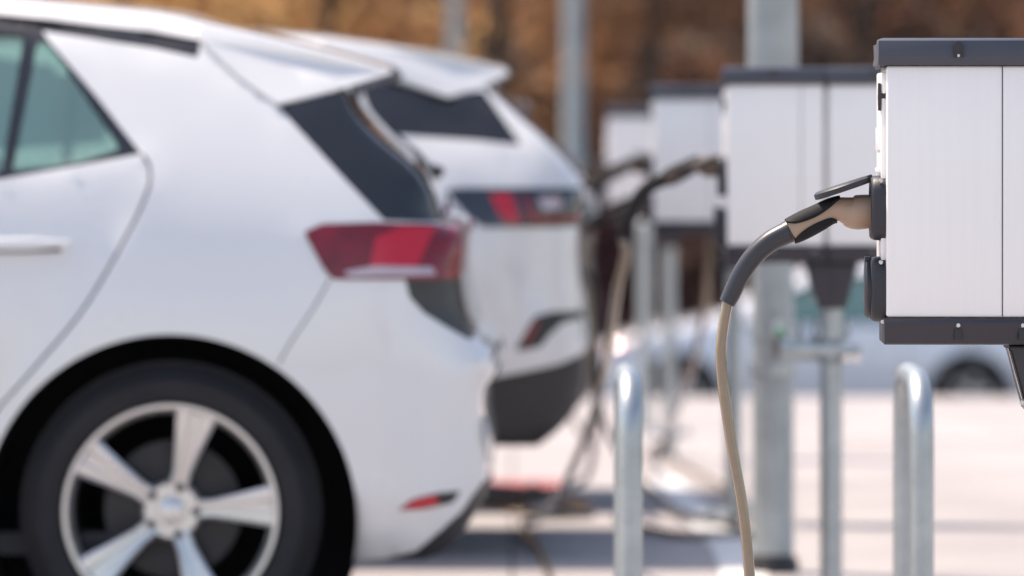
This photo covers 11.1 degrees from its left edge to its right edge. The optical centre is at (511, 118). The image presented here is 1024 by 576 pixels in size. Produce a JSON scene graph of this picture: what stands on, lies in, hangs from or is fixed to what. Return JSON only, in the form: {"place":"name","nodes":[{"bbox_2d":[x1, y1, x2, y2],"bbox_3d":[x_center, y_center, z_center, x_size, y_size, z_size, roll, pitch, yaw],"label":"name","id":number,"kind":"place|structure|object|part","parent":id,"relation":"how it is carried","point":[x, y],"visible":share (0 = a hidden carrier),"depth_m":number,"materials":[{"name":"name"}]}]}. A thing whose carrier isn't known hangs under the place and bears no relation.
{"place":"outdoors","nodes":[
{"label":"outdoors","id":0,"kind":"place"},
{"bbox_2d":[447,0,462,54],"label":"street lamp","id":1,"kind":"object","parent":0,"point":[455,29],"visible":0.16,"depth_m":57.93,"materials":[{"name":"metal"}]},
{"bbox_2d":[87,0,1023,341],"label":"hillside","id":2,"kind":"structure","parent":0,"point":[545,114],"depth_m":74.01,"materials":[{"name":"brown plant"}]},
{"bbox_2d":[90,0,253,18],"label":"tree","id":3,"kind":"object","parent":2,"relation":"on","point":[186,6],"visible":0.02,"depth_m":70.74,"materials":[{"name":"brown plant"}]},
{"bbox_2d":[148,0,301,22],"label":"tree","id":4,"kind":"object","parent":2,"relation":"on","point":[242,4],"visible":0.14,"depth_m":73.79,"materials":[{"name":"brown plant"}]},
{"bbox_2d":[119,0,486,51],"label":"tree","id":5,"kind":"object","parent":2,"relation":"on","point":[327,16],"visible":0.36,"depth_m":69.58,"materials":[{"name":"brown plant"}]},
{"bbox_2d":[280,0,703,95],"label":"tree","id":6,"kind":"object","parent":2,"relation":"on","point":[495,43],"visible":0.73,"depth_m":70.83,"materials":[{"name":"brown plant"}]},
{"bbox_2d":[511,0,826,225],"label":"tree","id":7,"kind":"object","parent":2,"relation":"on","point":[648,74],"visible":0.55,"depth_m":71.35,"materials":[{"name":"brown plant"}]},
{"bbox_2d":[633,0,997,88],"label":"tree","id":8,"kind":"object","parent":2,"relation":"on","point":[861,20],"visible":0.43,"depth_m":68.43,"materials":[{"name":"brown plant"}]},
{"bbox_2d":[800,0,1023,37],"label":"tree","id":9,"kind":"object","parent":2,"relation":"on","point":[973,6],"visible":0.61,"depth_m":72.57,"materials":[{"name":"brown plant"}]},
{"bbox_2d":[563,0,587,396],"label":"street lamp","id":10,"kind":"object","parent":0,"point":[573,119],"depth_m":43.93,"materials":[{"name":"metal"}]},
{"bbox_2d":[351,397,1023,575],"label":"parking lot","id":11,"kind":"structure","parent":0,"point":[978,486],"depth_m":18.63,"materials":[{"name":"concrete"}]},
{"bbox_2d":[0,0,503,575],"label":"hatchback","id":12,"kind":"object","parent":11,"relation":"on","point":[248,326],"visible":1,"depth_m":12.16,"materials":[{"name":"white paint"}]},
{"bbox_3d":[-1.613,-0.027,13.736,0.940,0.362,0.192,0,0,0],"label":"side window","id":13,"kind":"part","parent":12,"relation":"part of","materials":[{"name":"green glass"}]},
{"bbox_3d":[-1.476,0.510,12.156,1.278,0.854,0.119,0,0,0],"label":"door","id":14,"kind":"part","parent":12,"relation":"part of","materials":[{"name":"white paint"}]},
{"bbox_3d":[-0.273,0.073,13.007,0.247,0.319,1.401,0,0,0],"label":"rear window","id":15,"kind":"part","parent":12,"relation":"part of","materials":[{"name":"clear glass"}]},
{"bbox_2d":[0,29,587,445],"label":"crossover","id":16,"kind":"object","parent":11,"relation":"on","point":[514,182],"visible":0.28,"depth_m":14.93,"materials":[{"name":"white paint"}]},
{"bbox_2d":[0,57,55,148],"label":"side window","id":17,"kind":"structure","parent":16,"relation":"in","point":[37,125],"depth_m":15.01,"materials":[{"name":"teal glass"}]},
{"bbox_2d":[489,82,580,171],"bbox_3d":[0.067,0.021,15.768,0.277,0.268,1.152,0,0,0],"label":"rear window","id":18,"kind":"structure","parent":16,"relation":"in","point":[491,84],"depth_m":15.41,"materials":[{"name":"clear glass"}]},
{"bbox_2d":[453,542,585,543],"bbox_3d":[-2.390,1.257,15.630,5.220,0.002,0.100,0,0,0],"label":"bay marking","id":19,"kind":"object","parent":11,"relation":"on","point":[518,543],"visible":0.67,"depth_m":15.60,"materials":[{"name":"white paint"}]},
{"bbox_2d":[491,480,560,485],"bbox_3d":[-1.910,1.354,19.600,4.180,0.012,0.500,0,0,0],"label":"red marking","id":20,"kind":"object","parent":11,"relation":"on","point":[539,482],"visible":0.2,"depth_m":19.65,"materials":[{"name":"paint"}]},
{"bbox_2d":[479,493,591,514],"bbox_3d":[0.070,1.303,17.848,0.395,0.048,1.166,0,0,0],"label":"ground cable","id":21,"kind":"object","parent":11,"relation":"on","point":[575,500],"visible":0.75,"depth_m":17.49,"materials":[{"name":"grey rubber"}]},
{"bbox_2d":[484,482,594,519],"bbox_3d":[0.051,1.307,18.079,0.268,0.077,2.173,0,0,-5],"label":"ground cable","id":22,"kind":"object","parent":11,"relation":"on","point":[523,502],"visible":0.77,"depth_m":17.61,"materials":[{"name":"grey rubber"}]},
{"bbox_2d":[499,95,597,407],"bbox_3d":[-1.980,0.551,18.518,4.561,1.599,2.160,0,0,0],"label":"crossover","id":23,"kind":"object","parent":11,"relation":"on","point":[590,211],"visible":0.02,"depth_m":17.73,"materials":[{"name":"paint"}]},
{"bbox_2d":[614,362,642,575],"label":"hoop barrier","id":24,"kind":"object","parent":11,"relation":"on","point":[628,481],"visible":1,"depth_m":9.98,"materials":[{"name":"metal"}]},
{"bbox_2d":[582,106,690,457],"bbox_3d":[0.590,0.698,22.087,0.598,1.495,0.213,0,0,2],"label":"charging station","id":25,"kind":"object","parent":11,"relation":"on","point":[627,130],"visible":0.51,"depth_m":22.00,"materials":[{"name":"metal"}]},
{"bbox_2d":[570,165,602,448],"bbox_3d":[0.257,0.789,22.060,0.269,1.189,0.052,0,0,0],"label":"charging cable","id":26,"kind":"object","parent":25,"relation":"attached to","point":[593,171],"visible":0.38,"depth_m":22.05,"materials":[{"name":"plastic"}]},
{"bbox_2d":[638,221,656,429],"bbox_3d":[0.641,1.022,25.500,0.115,1.060,0.115,0,0,0],"label":"steel post","id":27,"kind":"object","parent":11,"relation":"on","point":[645,300],"visible":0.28,"depth_m":25.47,"materials":[{"name":"grey metal"}]},
{"bbox_2d":[612,517,751,538],"bbox_3d":[0.469,1.263,16.237,0.268,0.047,1.089,0,0,-27],"label":"ground cable","id":28,"kind":"object","parent":11,"relation":"on","point":[689,534],"visible":0.57,"depth_m":15.89,"materials":[{"name":"grey rubber"}]},
{"bbox_2d":[619,85,751,521],"bbox_3d":[0.642,0.642,16.923,0.598,1.495,0.213,0,0,1],"label":"charging station","id":29,"kind":"object","parent":11,"relation":"on","point":[686,121],"visible":0.55,"depth_m":16.84,"materials":[{"name":"metal"}]},
{"bbox_2d":[489,157,645,492],"bbox_3d":[0.207,0.701,17.549,0.347,1.154,1.424,0,0,-13],"label":"charging cable","id":30,"kind":"object","parent":29,"relation":"attached to","point":[609,174],"visible":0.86,"depth_m":16.89,"materials":[{"name":"brown plastic"}]},
{"bbox_2d":[582,196,739,529],"bbox_3d":[0.354,0.763,17.345,0.441,1.033,2.358,0,0,-7],"label":"charging cable","id":31,"kind":"object","parent":29,"relation":"attached to","point":[612,210],"visible":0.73,"depth_m":16.89,"materials":[{"name":"brown plastic"}]},
{"bbox_2d":[647,235,751,519],"bbox_3d":[0.623,0.898,19.703,0.264,1.100,7.079,0,0,-1],"label":"ground cable","id":32,"kind":"object","parent":11,"relation":"on","point":[654,464],"visible":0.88,"depth_m":17.91,"materials":[{"name":"grey rubber"}]},
{"bbox_2d":[643,478,767,575],"bbox_3d":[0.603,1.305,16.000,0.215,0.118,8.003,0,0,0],"label":"walkway marking","id":33,"kind":"object","parent":11,"relation":"on","point":[727,552],"visible":0.59,"depth_m":16.55,"materials":[{"name":"white paint"}]},
{"bbox_2d":[748,0,798,573],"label":"lamp pole","id":34,"kind":"object","parent":11,"relation":"on","point":[772,33],"visible":0.7,"depth_m":14.50,"materials":[{"name":"metal"}]},
{"bbox_2d":[773,319,786,356],"bbox_3d":[0.731,0.599,14.396,0.036,0.103,0.032,0,0,0],"label":"padlock","id":35,"kind":"object","parent":34,"relation":"hanging from","point":[779,334],"visible":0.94,"depth_m":14.39,"materials":[{"name":"metal"}]},
{"bbox_2d":[684,67,881,575],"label":"charging station","id":36,"kind":"object","parent":11,"relation":"on","point":[795,139],"visible":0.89,"depth_m":12.84,"materials":[{"name":"metal"}]},
{"bbox_2d":[520,155,717,575],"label":"charging cable","id":37,"kind":"object","parent":36,"relation":"attached to","point":[674,174],"visible":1,"depth_m":13.00,"materials":[{"name":"brown plastic"}]},
{"bbox_2d":[780,320,860,363],"bbox_3d":[0.755,0.547,12.923,0.194,0.105,0.106,0,0,0],"label":"clamp bar","id":38,"kind":"object","parent":36,"relation":"attached to","point":[814,347],"visible":1,"depth_m":12.89,"materials":[{"name":"metal"}]},
{"bbox_2d":[590,263,1018,396],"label":"compact car","id":39,"kind":"object","parent":11,"relation":"on","point":[968,370],"visible":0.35,"depth_m":48.03,"materials":[{"name":"silver metal"}]},
{"bbox_2d":[893,362,933,575],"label":"hoop barrier","id":40,"kind":"object","parent":11,"relation":"on","point":[913,483],"visible":1,"depth_m":10.00,"materials":[{"name":"metal"}]},
{"bbox_2d":[814,38,1023,408],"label":"charging station","id":41,"kind":"object","parent":11,"relation":"on","point":[945,266],"visible":1,"depth_m":8.20,"materials":[{"name":"metal"}]},
{"bbox_2d":[715,195,870,575],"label":"charging cable","id":42,"kind":"object","parent":41,"relation":"attached to","point":[854,212],"visible":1,"depth_m":8.25,"materials":[{"name":"beige plastic"}]}
]}

